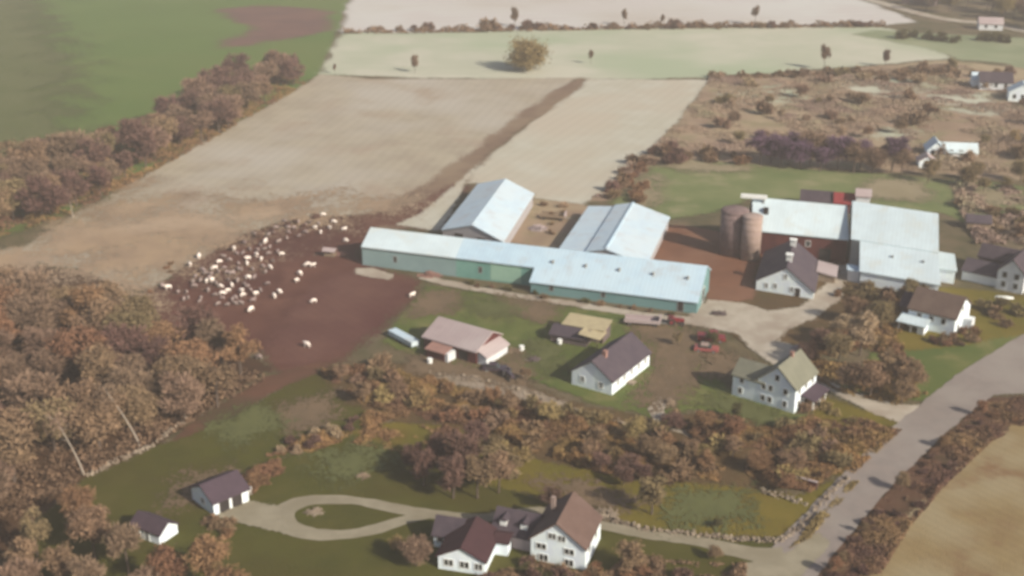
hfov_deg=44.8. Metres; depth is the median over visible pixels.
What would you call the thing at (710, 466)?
shrub
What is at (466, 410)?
shrub
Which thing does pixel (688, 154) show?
shrub
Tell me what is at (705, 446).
shrub
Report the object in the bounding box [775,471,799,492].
tree
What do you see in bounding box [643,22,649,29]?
shrub
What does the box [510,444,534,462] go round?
shrub
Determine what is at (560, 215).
wagon
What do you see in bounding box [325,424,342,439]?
shrub
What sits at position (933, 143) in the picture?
house
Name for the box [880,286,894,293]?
shrub
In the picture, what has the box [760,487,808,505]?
stone wall
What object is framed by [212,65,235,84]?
tree
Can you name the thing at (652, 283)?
long barn
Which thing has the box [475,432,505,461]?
tree
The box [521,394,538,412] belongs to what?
shrub
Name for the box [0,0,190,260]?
crop margin
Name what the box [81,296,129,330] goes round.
tree
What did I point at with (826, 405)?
shrub
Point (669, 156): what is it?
shrub
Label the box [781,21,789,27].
shrub
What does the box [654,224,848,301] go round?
dirt yard
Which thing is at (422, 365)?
worn grass
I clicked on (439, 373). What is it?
stone wall
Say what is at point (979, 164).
tree
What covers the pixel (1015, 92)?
house
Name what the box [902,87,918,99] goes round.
shrub
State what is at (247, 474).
shrub
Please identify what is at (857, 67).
shrub
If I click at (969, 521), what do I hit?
field
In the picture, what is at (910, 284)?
tree
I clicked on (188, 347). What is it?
tree
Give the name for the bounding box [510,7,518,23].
tree
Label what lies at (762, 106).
shrub
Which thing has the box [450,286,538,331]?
fresh grass
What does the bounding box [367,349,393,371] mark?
shrub
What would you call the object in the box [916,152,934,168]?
shed
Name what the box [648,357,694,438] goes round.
footpath
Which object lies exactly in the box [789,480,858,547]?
weeds
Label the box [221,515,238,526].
shrub
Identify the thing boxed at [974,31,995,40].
shrub
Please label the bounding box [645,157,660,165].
shrub
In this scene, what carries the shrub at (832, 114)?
on the brush ground at (753, 119)
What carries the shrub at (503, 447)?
on the brush floor at (734, 469)
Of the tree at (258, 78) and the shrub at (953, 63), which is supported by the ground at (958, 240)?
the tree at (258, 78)
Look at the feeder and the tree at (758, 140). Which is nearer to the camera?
the feeder
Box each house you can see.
[570,332,651,394]
[755,237,838,298]
[896,286,974,334]
[901,0,937,5]
[923,136,946,157]
[961,243,1023,293]
[977,17,1003,30]
[977,71,1013,89]
[1007,80,1023,101]
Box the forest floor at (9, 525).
[0,265,273,562]
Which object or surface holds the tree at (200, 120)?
on the ground at (958, 240)
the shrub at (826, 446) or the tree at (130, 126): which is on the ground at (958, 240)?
the tree at (130, 126)
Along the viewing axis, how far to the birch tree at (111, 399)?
198.93 m
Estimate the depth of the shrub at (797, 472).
191.72 m
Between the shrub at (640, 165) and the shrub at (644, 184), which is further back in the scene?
the shrub at (640, 165)
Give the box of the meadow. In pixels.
[347,421,834,537]
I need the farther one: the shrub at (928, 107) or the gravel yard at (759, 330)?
the shrub at (928, 107)
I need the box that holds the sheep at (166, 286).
[163,284,171,289]
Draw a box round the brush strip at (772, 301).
[725,262,900,348]
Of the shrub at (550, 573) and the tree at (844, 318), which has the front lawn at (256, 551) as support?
the shrub at (550, 573)
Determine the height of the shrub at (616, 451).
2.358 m
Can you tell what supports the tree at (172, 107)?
on the ground at (958, 240)
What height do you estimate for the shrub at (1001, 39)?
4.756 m
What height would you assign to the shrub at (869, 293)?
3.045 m
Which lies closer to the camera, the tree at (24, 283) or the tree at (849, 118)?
the tree at (24, 283)
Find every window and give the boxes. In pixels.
[200,496,204,504]
[436,537,442,542]
[443,558,453,566]
[459,560,469,568]
[474,563,482,570]
[536,542,546,550]
[539,553,547,561]
[548,532,555,540]
[557,535,565,542]
[564,548,574,555]
[564,558,573,567]
[580,375,584,382]
[598,381,602,388]
[737,386,742,393]
[760,394,764,401]
[767,396,771,403]
[768,384,772,391]
[774,374,779,381]
[781,400,786,407]
[783,388,787,395]
[805,240,810,246]
[940,318,945,324]
[1000,280,1005,286]
[1002,271,1007,277]
[1012,283,1017,289]
[1014,274,1019,280]
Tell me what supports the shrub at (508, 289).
on the fresh grass at (494, 308)
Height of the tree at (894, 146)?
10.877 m
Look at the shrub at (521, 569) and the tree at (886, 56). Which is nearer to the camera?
the shrub at (521, 569)
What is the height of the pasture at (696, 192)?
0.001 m
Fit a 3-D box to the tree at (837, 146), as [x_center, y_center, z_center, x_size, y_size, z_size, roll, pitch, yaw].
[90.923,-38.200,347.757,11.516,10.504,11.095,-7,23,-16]
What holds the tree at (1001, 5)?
on the ground at (958, 240)
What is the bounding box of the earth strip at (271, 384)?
[173,361,330,440]
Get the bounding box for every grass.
[151,459,254,519]
[179,397,301,461]
[271,386,355,437]
[279,436,412,492]
[387,336,549,392]
[390,285,469,326]
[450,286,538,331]
[489,287,574,327]
[504,330,579,381]
[512,463,651,519]
[616,318,720,410]
[621,171,675,207]
[645,477,776,542]
[657,158,763,175]
[686,344,771,384]
[686,386,799,425]
[829,335,1020,401]
[837,286,1023,351]
[844,174,937,203]
[940,181,1023,210]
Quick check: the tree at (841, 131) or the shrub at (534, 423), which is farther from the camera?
the tree at (841, 131)
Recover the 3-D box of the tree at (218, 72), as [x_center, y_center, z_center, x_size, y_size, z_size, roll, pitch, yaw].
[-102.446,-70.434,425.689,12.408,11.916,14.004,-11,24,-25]
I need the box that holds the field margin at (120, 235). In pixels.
[0,172,467,320]
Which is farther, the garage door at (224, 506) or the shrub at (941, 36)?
the shrub at (941, 36)
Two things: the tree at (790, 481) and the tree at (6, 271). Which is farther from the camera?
the tree at (6, 271)
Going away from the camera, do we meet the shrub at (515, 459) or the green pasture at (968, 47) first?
the shrub at (515, 459)
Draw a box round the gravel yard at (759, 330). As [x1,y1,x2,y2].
[689,263,847,363]
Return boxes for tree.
[0,139,18,158]
[0,155,24,178]
[0,162,10,178]
[0,169,25,187]
[0,177,29,219]
[0,185,15,216]
[0,264,17,282]
[0,265,55,300]
[0,280,20,312]
[0,306,24,341]
[0,329,16,358]
[0,350,36,391]
[0,367,60,412]
[0,404,41,449]
[0,420,38,481]
[0,457,16,494]
[0,463,12,500]
[0,554,43,575]
[1,291,58,341]
[2,137,49,172]
[2,536,38,565]
[13,173,71,221]
[15,156,48,179]
[18,504,52,555]
[19,325,60,358]
[19,394,77,450]
[21,137,49,159]
[25,345,70,386]
[26,171,68,214]
[28,167,58,180]
[33,135,51,158]
[33,396,83,475]
[36,541,78,575]
[40,375,105,436]
[41,324,108,381]
[42,128,90,160]
[45,283,81,319]
[48,151,79,176]
[48,167,74,185]
[49,299,74,329]
[57,483,96,521]
[58,283,105,326]
[58,390,127,449]
[59,169,93,206]
[62,184,78,217]
[62,503,112,558]
[64,552,107,575]
[65,314,106,332]
[72,135,113,163]
[73,155,96,180]
[74,339,121,388]
[75,280,128,305]
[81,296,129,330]
[85,128,111,145]
[86,164,111,196]
[86,378,139,446]
[88,131,116,161]
[95,125,117,140]
[98,159,122,179]
[100,521,144,573]
[101,382,162,431]
[102,308,153,353]
[102,320,150,364]
[106,291,161,325]
[107,364,159,406]
[111,148,133,177]
[113,115,150,155]
[116,352,150,378]
[125,127,156,166]
[129,564,161,575]
[139,319,186,350]
[140,333,171,368]
[141,112,168,128]
[142,124,171,159]
[144,541,189,575]
[146,351,212,391]
[149,114,178,149]
[151,93,183,115]
[154,370,205,420]
[158,337,219,366]
[164,103,183,116]
[168,107,193,126]
[169,115,194,140]
[169,300,219,340]
[176,87,206,114]
[179,75,213,95]
[181,531,231,575]
[184,109,214,141]
[194,96,239,132]
[194,317,227,355]
[194,360,237,407]
[197,64,229,89]
[197,92,213,124]
[198,74,221,90]
[199,85,217,98]
[204,562,250,575]
[211,93,245,127]
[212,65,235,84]
[217,84,241,97]
[219,322,263,374]
[220,51,251,72]
[229,69,254,101]
[230,81,262,109]
[246,73,269,89]
[249,65,262,96]
[252,59,278,87]
[253,80,274,101]
[261,52,280,65]
[264,48,290,78]
[279,57,306,85]
[283,52,299,62]
[331,363,349,381]
[352,381,373,402]
[385,378,407,395]
[386,533,404,553]
[396,533,433,566]
[400,442,425,467]
[408,447,436,485]
[410,54,418,66]
[423,431,446,468]
[435,452,467,498]
[441,428,484,479]
[462,419,490,454]
[462,453,496,498]
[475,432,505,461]
[475,450,517,492]
[499,389,519,408]
[503,33,554,71]
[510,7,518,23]
[535,484,562,503]
[536,399,560,421]
[557,490,571,498]
[580,437,597,456]
[588,49,593,57]
[590,426,605,440]
[591,451,611,470]
[612,463,634,484]
[612,539,647,568]
[617,452,640,469]
[621,8,627,18]
[622,415,647,440]
[632,461,652,477]
[634,433,662,456]
[636,475,668,514]
[650,441,679,463]
[658,411,686,431]
[661,432,675,443]
[673,332,683,344]
[682,437,700,451]
[692,410,719,430]
[696,448,715,466]
[706,331,720,341]
[707,544,724,559]
[712,518,722,527]
[718,412,748,434]
[722,434,743,457]
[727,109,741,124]
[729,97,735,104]
[731,401,742,416]
[733,130,745,139]
[743,448,774,469]
[744,129,771,164]
[751,5,759,17]
[756,134,780,162]
[764,94,774,102]
[768,135,793,166]
[775,447,808,470]
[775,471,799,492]
[776,108,786,115]
[785,129,800,163]
[785,137,816,168]
[793,83,809,95]
[795,129,828,165]
[796,340,818,360]
[809,327,832,357]
[812,147,828,170]
[820,43,831,66]
[823,329,855,363]
[824,134,856,169]
[826,94,833,99]
[827,555,844,571]
[829,313,852,331]
[834,359,862,388]
[836,126,848,136]
[840,295,868,320]
[844,140,867,172]
[846,309,880,356]
[847,116,855,124]
[848,360,890,397]
[853,138,873,168]
[857,93,871,105]
[860,520,869,529]
[861,145,889,172]
[862,126,875,137]
[864,298,896,328]
[877,347,902,373]
[881,135,911,170]
[883,49,890,66]
[887,356,929,384]
[888,377,919,403]
[890,148,915,174]
[893,118,907,133]
[894,469,910,490]
[902,277,920,291]
[920,159,939,182]
[929,158,941,176]
[938,435,949,445]
[939,0,960,12]
[956,165,981,185]
[971,161,985,173]
[975,399,987,415]
[976,176,991,191]
[980,134,991,142]
[983,0,997,13]
[991,67,1003,71]
[993,0,1016,17]
[1000,176,1013,186]
[1004,65,1016,74]
[1009,129,1021,141]
[1009,159,1023,181]
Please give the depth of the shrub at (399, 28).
545.46 m
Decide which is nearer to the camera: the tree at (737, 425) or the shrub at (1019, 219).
the tree at (737, 425)
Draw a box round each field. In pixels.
[0,0,348,236]
[0,74,574,288]
[337,0,915,32]
[466,78,708,204]
[860,422,1023,575]
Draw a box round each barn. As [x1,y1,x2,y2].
[361,227,710,312]
[441,179,533,242]
[559,202,669,259]
[749,198,848,262]
[847,201,956,291]
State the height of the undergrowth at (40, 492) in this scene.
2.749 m
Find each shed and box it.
[130,510,178,544]
[421,316,509,364]
[548,313,612,347]
[800,189,834,203]
[833,192,855,212]
[855,188,871,202]
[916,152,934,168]
[940,142,978,156]
[964,213,992,228]
[969,72,978,86]
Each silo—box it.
[719,205,749,257]
[740,212,763,261]
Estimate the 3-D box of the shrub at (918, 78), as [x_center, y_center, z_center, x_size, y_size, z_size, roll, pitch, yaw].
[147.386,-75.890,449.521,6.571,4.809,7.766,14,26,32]
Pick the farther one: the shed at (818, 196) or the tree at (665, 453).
the shed at (818, 196)
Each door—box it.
[143,531,149,541]
[218,499,230,512]
[231,494,242,507]
[677,301,683,311]
[701,286,704,303]
[794,287,800,296]
[818,248,831,261]
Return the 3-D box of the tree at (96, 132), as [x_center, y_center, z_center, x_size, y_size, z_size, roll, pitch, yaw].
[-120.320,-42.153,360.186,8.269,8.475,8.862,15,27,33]
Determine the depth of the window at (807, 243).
281.49 m
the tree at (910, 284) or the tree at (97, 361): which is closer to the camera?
the tree at (97, 361)
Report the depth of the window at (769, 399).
215.40 m
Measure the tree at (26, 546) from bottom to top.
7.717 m
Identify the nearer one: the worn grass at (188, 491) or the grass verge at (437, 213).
the worn grass at (188, 491)
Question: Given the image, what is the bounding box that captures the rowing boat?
[995,295,1013,298]
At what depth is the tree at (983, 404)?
211.33 m
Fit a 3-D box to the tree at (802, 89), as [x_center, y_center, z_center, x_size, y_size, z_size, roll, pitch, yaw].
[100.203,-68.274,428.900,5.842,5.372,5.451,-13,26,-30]
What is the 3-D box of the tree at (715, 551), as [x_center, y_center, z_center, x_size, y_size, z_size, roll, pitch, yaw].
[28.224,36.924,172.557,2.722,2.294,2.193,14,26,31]
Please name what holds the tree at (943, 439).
on the road bank at (896, 495)
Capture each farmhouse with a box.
[431,491,602,574]
[731,349,829,412]
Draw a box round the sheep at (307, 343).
[303,341,310,346]
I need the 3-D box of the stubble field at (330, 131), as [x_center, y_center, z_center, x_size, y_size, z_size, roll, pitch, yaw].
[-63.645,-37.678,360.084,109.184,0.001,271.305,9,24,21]
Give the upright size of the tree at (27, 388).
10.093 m
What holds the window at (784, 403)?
in the farmhouse at (788, 383)
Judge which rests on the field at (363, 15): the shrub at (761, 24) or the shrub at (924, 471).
the shrub at (761, 24)
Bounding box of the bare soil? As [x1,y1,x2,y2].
[211,4,336,50]
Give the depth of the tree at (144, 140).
348.39 m
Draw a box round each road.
[772,334,1023,575]
[865,0,1023,31]
[961,367,1023,396]
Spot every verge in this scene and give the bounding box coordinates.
[396,161,481,230]
[806,396,897,476]
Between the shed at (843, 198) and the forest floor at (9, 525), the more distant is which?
the shed at (843, 198)
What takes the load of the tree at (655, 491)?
on the meadow
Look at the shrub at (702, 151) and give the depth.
360.05 m
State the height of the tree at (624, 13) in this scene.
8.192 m
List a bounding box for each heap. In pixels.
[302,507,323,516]
[336,251,346,255]
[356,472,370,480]
[418,270,441,277]
[463,375,479,381]
[508,347,521,353]
[525,355,541,362]
[528,224,548,231]
[595,506,619,520]
[661,396,678,406]
[709,310,726,315]
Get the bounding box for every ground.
[0,0,1023,575]
[587,60,1023,202]
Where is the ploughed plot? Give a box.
[255,268,420,368]
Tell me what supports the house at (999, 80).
on the brush ground at (753, 119)
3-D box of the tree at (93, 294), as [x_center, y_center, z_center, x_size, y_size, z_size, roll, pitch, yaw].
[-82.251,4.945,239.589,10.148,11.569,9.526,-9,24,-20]
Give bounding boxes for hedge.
[343,19,886,33]
[725,62,960,77]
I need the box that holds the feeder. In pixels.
[322,247,336,256]
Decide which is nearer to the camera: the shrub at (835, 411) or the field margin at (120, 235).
the shrub at (835, 411)
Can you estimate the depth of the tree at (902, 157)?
342.05 m
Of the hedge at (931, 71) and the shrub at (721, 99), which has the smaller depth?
the shrub at (721, 99)
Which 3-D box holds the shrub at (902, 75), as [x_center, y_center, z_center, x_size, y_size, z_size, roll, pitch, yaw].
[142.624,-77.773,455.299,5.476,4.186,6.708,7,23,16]
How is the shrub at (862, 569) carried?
on the road bank at (896, 495)
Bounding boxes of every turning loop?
[278,495,427,514]
[282,509,433,540]
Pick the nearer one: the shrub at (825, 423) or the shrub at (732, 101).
the shrub at (825, 423)
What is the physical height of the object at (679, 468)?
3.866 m
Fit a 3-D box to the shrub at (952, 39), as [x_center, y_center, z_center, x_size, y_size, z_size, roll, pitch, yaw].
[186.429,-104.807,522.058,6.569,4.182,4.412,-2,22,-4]
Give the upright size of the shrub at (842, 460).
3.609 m
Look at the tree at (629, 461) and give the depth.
193.97 m
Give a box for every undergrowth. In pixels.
[0,72,304,235]
[0,317,265,538]
[266,409,476,461]
[320,365,848,492]
[475,553,747,575]
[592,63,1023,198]
[803,413,901,473]
[811,298,927,404]
[832,396,1023,575]
[949,178,1023,244]
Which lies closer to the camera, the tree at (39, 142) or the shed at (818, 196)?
the shed at (818, 196)
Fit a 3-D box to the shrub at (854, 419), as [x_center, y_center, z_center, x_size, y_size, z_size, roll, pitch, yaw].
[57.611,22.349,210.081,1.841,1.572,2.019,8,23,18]
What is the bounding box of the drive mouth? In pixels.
[742,532,829,575]
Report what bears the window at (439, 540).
in the farmhouse at (566, 528)
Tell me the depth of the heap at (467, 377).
225.32 m
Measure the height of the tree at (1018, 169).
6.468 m
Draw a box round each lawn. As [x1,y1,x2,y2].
[32,373,381,575]
[172,433,773,575]
[380,285,814,425]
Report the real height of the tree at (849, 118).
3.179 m
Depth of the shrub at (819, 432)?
203.75 m
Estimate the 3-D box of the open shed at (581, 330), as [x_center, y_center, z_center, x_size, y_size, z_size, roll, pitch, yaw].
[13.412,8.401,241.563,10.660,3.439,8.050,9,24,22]
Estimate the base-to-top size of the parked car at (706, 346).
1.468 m
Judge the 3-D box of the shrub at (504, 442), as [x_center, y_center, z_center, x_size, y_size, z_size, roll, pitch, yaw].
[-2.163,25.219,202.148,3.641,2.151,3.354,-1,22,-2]
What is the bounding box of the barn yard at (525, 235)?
[510,194,587,248]
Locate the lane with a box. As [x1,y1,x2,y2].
[362,77,590,230]
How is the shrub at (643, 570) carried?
on the front lawn at (256, 551)
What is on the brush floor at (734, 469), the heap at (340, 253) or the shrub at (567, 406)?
the shrub at (567, 406)
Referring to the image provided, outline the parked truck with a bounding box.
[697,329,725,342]
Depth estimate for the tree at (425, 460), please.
188.72 m
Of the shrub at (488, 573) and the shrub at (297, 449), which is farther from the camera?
the shrub at (297, 449)
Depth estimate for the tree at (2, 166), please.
323.04 m
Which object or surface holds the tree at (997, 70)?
on the brush ground at (753, 119)
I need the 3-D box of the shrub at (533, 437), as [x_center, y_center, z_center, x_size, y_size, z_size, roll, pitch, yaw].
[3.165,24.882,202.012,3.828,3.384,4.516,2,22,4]
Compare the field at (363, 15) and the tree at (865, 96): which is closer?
the tree at (865, 96)
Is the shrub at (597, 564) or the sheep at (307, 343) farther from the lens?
the sheep at (307, 343)
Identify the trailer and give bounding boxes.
[388,328,419,347]
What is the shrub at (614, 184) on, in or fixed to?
on the brush ground at (753, 119)
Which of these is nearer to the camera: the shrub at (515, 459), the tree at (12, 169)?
the shrub at (515, 459)
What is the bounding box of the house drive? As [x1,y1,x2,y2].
[418,507,785,565]
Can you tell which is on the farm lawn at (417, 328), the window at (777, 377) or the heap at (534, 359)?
the heap at (534, 359)
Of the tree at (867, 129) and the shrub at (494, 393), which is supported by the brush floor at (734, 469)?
the shrub at (494, 393)
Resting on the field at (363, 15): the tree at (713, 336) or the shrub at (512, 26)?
the shrub at (512, 26)
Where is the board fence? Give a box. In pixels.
[796,475,817,489]
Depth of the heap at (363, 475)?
193.43 m
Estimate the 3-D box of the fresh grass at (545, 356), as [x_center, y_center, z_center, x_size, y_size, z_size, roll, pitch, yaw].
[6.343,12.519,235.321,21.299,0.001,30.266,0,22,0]
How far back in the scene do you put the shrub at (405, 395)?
216.78 m
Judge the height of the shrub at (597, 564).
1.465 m
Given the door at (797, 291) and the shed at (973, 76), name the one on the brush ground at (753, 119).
the shed at (973, 76)
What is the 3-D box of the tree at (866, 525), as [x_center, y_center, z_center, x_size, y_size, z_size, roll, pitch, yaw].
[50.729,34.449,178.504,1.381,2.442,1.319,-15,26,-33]
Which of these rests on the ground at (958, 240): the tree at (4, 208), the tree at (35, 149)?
the tree at (35, 149)
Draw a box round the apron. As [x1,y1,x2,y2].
[217,500,296,534]
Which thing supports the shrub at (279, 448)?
on the lawn at (125, 491)
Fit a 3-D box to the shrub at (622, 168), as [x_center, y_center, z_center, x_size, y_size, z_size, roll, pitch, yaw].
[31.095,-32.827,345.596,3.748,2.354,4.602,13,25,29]
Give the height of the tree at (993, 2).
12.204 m
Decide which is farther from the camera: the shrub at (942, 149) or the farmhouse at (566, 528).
the shrub at (942, 149)
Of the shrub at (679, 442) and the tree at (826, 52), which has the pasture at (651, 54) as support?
the tree at (826, 52)
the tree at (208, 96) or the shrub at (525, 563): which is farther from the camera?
the tree at (208, 96)
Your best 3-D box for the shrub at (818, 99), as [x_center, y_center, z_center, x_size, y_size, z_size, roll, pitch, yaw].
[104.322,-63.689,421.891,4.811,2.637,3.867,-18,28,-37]
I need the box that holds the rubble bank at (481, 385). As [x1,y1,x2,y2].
[427,371,574,405]
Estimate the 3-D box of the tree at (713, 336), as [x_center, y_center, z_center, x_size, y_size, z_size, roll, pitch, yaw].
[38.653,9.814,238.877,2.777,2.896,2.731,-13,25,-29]
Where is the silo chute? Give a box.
[741,193,766,203]
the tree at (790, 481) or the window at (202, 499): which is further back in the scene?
the tree at (790, 481)
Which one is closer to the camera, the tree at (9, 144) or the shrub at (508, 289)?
the shrub at (508, 289)
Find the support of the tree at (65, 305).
on the forest floor at (9, 525)
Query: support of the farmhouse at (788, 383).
on the farm lawn at (417, 328)
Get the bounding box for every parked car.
[482,361,506,371]
[694,342,718,353]
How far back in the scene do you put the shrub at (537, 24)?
549.99 m
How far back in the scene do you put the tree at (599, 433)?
202.66 m
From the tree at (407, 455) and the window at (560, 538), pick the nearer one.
the window at (560, 538)
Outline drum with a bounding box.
[427,357,432,363]
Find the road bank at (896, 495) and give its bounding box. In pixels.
[818,395,1023,575]
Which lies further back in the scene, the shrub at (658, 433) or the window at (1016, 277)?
the window at (1016, 277)
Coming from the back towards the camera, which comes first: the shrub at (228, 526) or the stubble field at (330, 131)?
the stubble field at (330, 131)
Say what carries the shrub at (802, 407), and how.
on the brush floor at (734, 469)
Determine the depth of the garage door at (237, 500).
185.60 m
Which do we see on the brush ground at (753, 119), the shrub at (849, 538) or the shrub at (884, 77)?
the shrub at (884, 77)
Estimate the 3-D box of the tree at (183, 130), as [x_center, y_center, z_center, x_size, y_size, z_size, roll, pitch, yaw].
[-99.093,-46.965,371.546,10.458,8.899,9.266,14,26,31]
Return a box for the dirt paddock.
[143,184,474,372]
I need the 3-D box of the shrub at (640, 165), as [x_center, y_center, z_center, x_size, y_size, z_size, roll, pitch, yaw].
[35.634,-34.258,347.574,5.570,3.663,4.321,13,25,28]
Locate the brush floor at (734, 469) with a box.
[314,360,833,492]
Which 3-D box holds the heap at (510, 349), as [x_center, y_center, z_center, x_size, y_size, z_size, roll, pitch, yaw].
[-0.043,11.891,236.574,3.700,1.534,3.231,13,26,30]
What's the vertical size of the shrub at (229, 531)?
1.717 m
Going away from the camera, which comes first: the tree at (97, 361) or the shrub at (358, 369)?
the tree at (97, 361)
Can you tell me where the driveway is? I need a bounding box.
[816,376,920,421]
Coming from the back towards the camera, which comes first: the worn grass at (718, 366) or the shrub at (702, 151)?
the shrub at (702, 151)
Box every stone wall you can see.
[83,417,186,476]
[429,370,577,410]
[611,475,849,543]
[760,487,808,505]
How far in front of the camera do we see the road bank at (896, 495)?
189.33 m
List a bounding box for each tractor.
[499,366,516,381]
[667,315,683,325]
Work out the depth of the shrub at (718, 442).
200.50 m
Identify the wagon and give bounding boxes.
[539,211,570,220]
[624,314,666,327]
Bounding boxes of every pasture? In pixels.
[313,26,949,79]
[607,161,1023,227]
[852,29,1023,68]
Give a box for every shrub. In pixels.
[200,513,219,525]
[205,517,224,531]
[217,527,233,540]
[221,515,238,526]
[224,522,236,532]
[242,469,253,480]
[246,472,264,486]
[248,482,258,495]
[250,464,263,472]
[254,233,264,238]
[257,472,270,485]
[259,468,272,478]
[260,460,271,471]
[269,456,281,463]
[269,460,285,476]
[276,445,286,451]
[281,221,290,225]
[283,434,297,444]
[290,444,302,454]
[301,434,323,450]
[309,427,320,434]
[311,213,320,218]
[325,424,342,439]
[342,423,354,430]
[348,362,366,375]
[348,415,357,423]
[349,373,361,382]
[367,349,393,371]
[367,365,385,381]
[372,383,396,404]
[383,366,405,382]
[393,388,410,400]
[395,25,403,30]
[402,387,433,408]
[419,405,434,412]
[420,22,435,31]
[438,408,462,421]
[441,381,454,393]
[458,388,488,406]
[460,405,470,415]
[467,279,474,283]
[468,406,492,421]
[476,16,503,31]
[482,386,502,405]
[483,407,510,429]
[483,571,493,575]
[493,440,509,447]
[497,444,510,458]
[501,407,518,419]
[503,285,511,290]
[503,451,523,467]
[503,567,515,573]
[507,23,515,29]
[507,469,522,480]
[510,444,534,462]
[516,564,527,573]
[517,418,548,433]
[517,555,531,566]
[518,19,536,29]
[519,555,535,566]
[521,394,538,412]
[521,431,542,452]
[525,566,541,575]
[529,553,538,564]
[532,567,547,572]
[534,22,543,29]
[534,407,546,418]
[535,562,556,573]
[539,201,548,205]
[540,293,548,298]
[541,571,552,575]
[546,401,572,419]
[550,565,574,575]
[557,201,568,207]
[557,562,569,574]
[569,407,600,426]
[573,571,586,575]
[576,454,591,469]
[581,297,590,303]
[581,441,606,453]
[583,426,607,442]
[584,564,598,575]
[589,22,597,28]
[590,561,601,569]
[594,410,612,423]
[595,299,605,305]
[597,566,603,575]
[604,179,620,192]
[605,188,622,197]
[609,446,623,456]
[610,22,620,29]
[616,166,631,173]
[617,171,626,179]
[617,176,631,188]
[618,569,636,575]
[624,153,646,163]
[625,172,637,181]
[626,189,643,196]
[629,159,647,171]
[629,192,647,203]
[630,185,640,190]
[630,304,636,309]
[635,563,658,575]
[636,178,650,190]
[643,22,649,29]
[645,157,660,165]
[645,419,670,434]
[647,144,659,154]
[651,425,676,447]
[651,571,665,575]
[655,468,673,486]
[657,142,671,155]
[660,140,678,149]
[661,150,678,163]
[666,18,681,28]
[667,408,693,429]
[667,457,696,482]
[671,147,686,155]
[671,566,693,575]
[672,153,688,163]
[677,440,698,452]
[678,455,698,470]
[680,442,697,457]
[683,150,693,159]
[685,21,695,27]
[695,452,715,472]
[696,442,719,455]
[697,22,707,28]
[698,142,713,157]
[702,150,718,162]
[706,70,715,77]
[709,433,742,453]
[712,72,724,79]
[712,115,731,128]
[714,93,735,102]
[731,150,738,157]
[732,22,740,27]
[732,154,752,165]
[742,76,759,86]
[749,432,763,441]
[754,99,776,114]
[757,21,768,27]
[767,20,775,27]
[771,455,783,466]
[772,416,797,427]
[774,463,809,480]
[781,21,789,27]
[781,440,816,460]
[793,429,823,451]
[794,415,806,424]
[798,66,809,76]
[798,402,812,413]
[800,424,828,438]
[801,113,811,120]
[814,73,835,83]
[815,97,823,103]
[817,400,833,410]
[818,437,840,451]
[818,449,854,468]
[819,420,831,428]
[823,109,838,120]
[826,571,840,575]
[827,562,846,570]
[828,406,841,416]
[830,117,845,125]
[831,427,840,435]
[833,65,850,76]
[833,288,841,296]
[836,550,849,562]
[840,284,854,293]
[845,90,864,103]
[845,534,863,543]
[847,416,856,423]
[850,290,866,298]
[852,72,873,81]
[853,20,865,26]
[853,65,865,73]
[855,563,870,575]
[857,279,875,287]
[857,284,882,299]
[860,517,875,525]
[869,508,884,514]
[874,72,891,81]
[877,290,897,302]
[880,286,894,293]
[890,509,902,517]
[893,70,907,81]
[895,29,910,38]
[896,284,904,297]
[898,109,931,124]
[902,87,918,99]
[908,29,918,36]
[910,72,927,83]
[911,283,934,291]
[913,500,926,507]
[915,60,931,72]
[918,468,927,474]
[921,29,934,39]
[922,101,939,113]
[927,453,934,459]
[928,335,940,344]
[931,141,949,157]
[933,31,948,41]
[937,67,944,72]
[939,331,948,341]
[941,339,952,346]
[944,72,956,78]
[946,461,958,470]
[947,58,958,67]
[947,331,959,338]
[948,35,962,42]
[951,338,965,345]
[953,196,965,207]
[958,325,969,335]
[961,149,976,161]
[962,330,982,343]
[968,325,981,335]
[973,298,994,311]
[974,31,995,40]
[983,204,1002,212]
[986,210,1001,217]
[986,304,1004,319]
[987,30,1001,40]
[988,410,999,417]
[992,223,1007,231]
[993,296,1010,306]
[995,402,1004,407]
[996,32,1011,43]
[997,317,1014,327]
[1004,207,1020,214]
[1006,142,1023,158]
[1007,302,1023,317]
[1011,221,1023,237]
[1012,215,1023,223]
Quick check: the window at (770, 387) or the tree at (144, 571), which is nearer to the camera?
the tree at (144, 571)
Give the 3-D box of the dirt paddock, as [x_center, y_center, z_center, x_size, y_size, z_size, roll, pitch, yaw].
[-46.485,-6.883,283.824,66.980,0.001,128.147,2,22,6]
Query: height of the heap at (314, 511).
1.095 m
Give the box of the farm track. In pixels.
[418,275,701,325]
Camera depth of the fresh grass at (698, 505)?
184.95 m
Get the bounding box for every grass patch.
[718,83,819,106]
[825,75,940,97]
[861,123,940,141]
[916,91,1017,117]
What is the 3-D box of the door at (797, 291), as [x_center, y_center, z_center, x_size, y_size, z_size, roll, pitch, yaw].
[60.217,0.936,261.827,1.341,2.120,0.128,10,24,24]
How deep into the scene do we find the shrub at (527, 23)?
549.93 m
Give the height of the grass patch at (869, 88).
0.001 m
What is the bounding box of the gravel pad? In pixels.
[354,267,393,279]
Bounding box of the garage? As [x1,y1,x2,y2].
[188,470,250,514]
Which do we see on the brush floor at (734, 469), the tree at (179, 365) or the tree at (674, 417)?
the tree at (674, 417)
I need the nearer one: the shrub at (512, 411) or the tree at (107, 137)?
the shrub at (512, 411)
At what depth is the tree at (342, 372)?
223.28 m
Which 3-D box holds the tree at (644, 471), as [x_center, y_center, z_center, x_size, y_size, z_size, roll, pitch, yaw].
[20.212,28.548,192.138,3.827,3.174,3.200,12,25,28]
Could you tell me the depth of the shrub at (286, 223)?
303.10 m
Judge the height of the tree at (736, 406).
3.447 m
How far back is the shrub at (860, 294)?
259.88 m

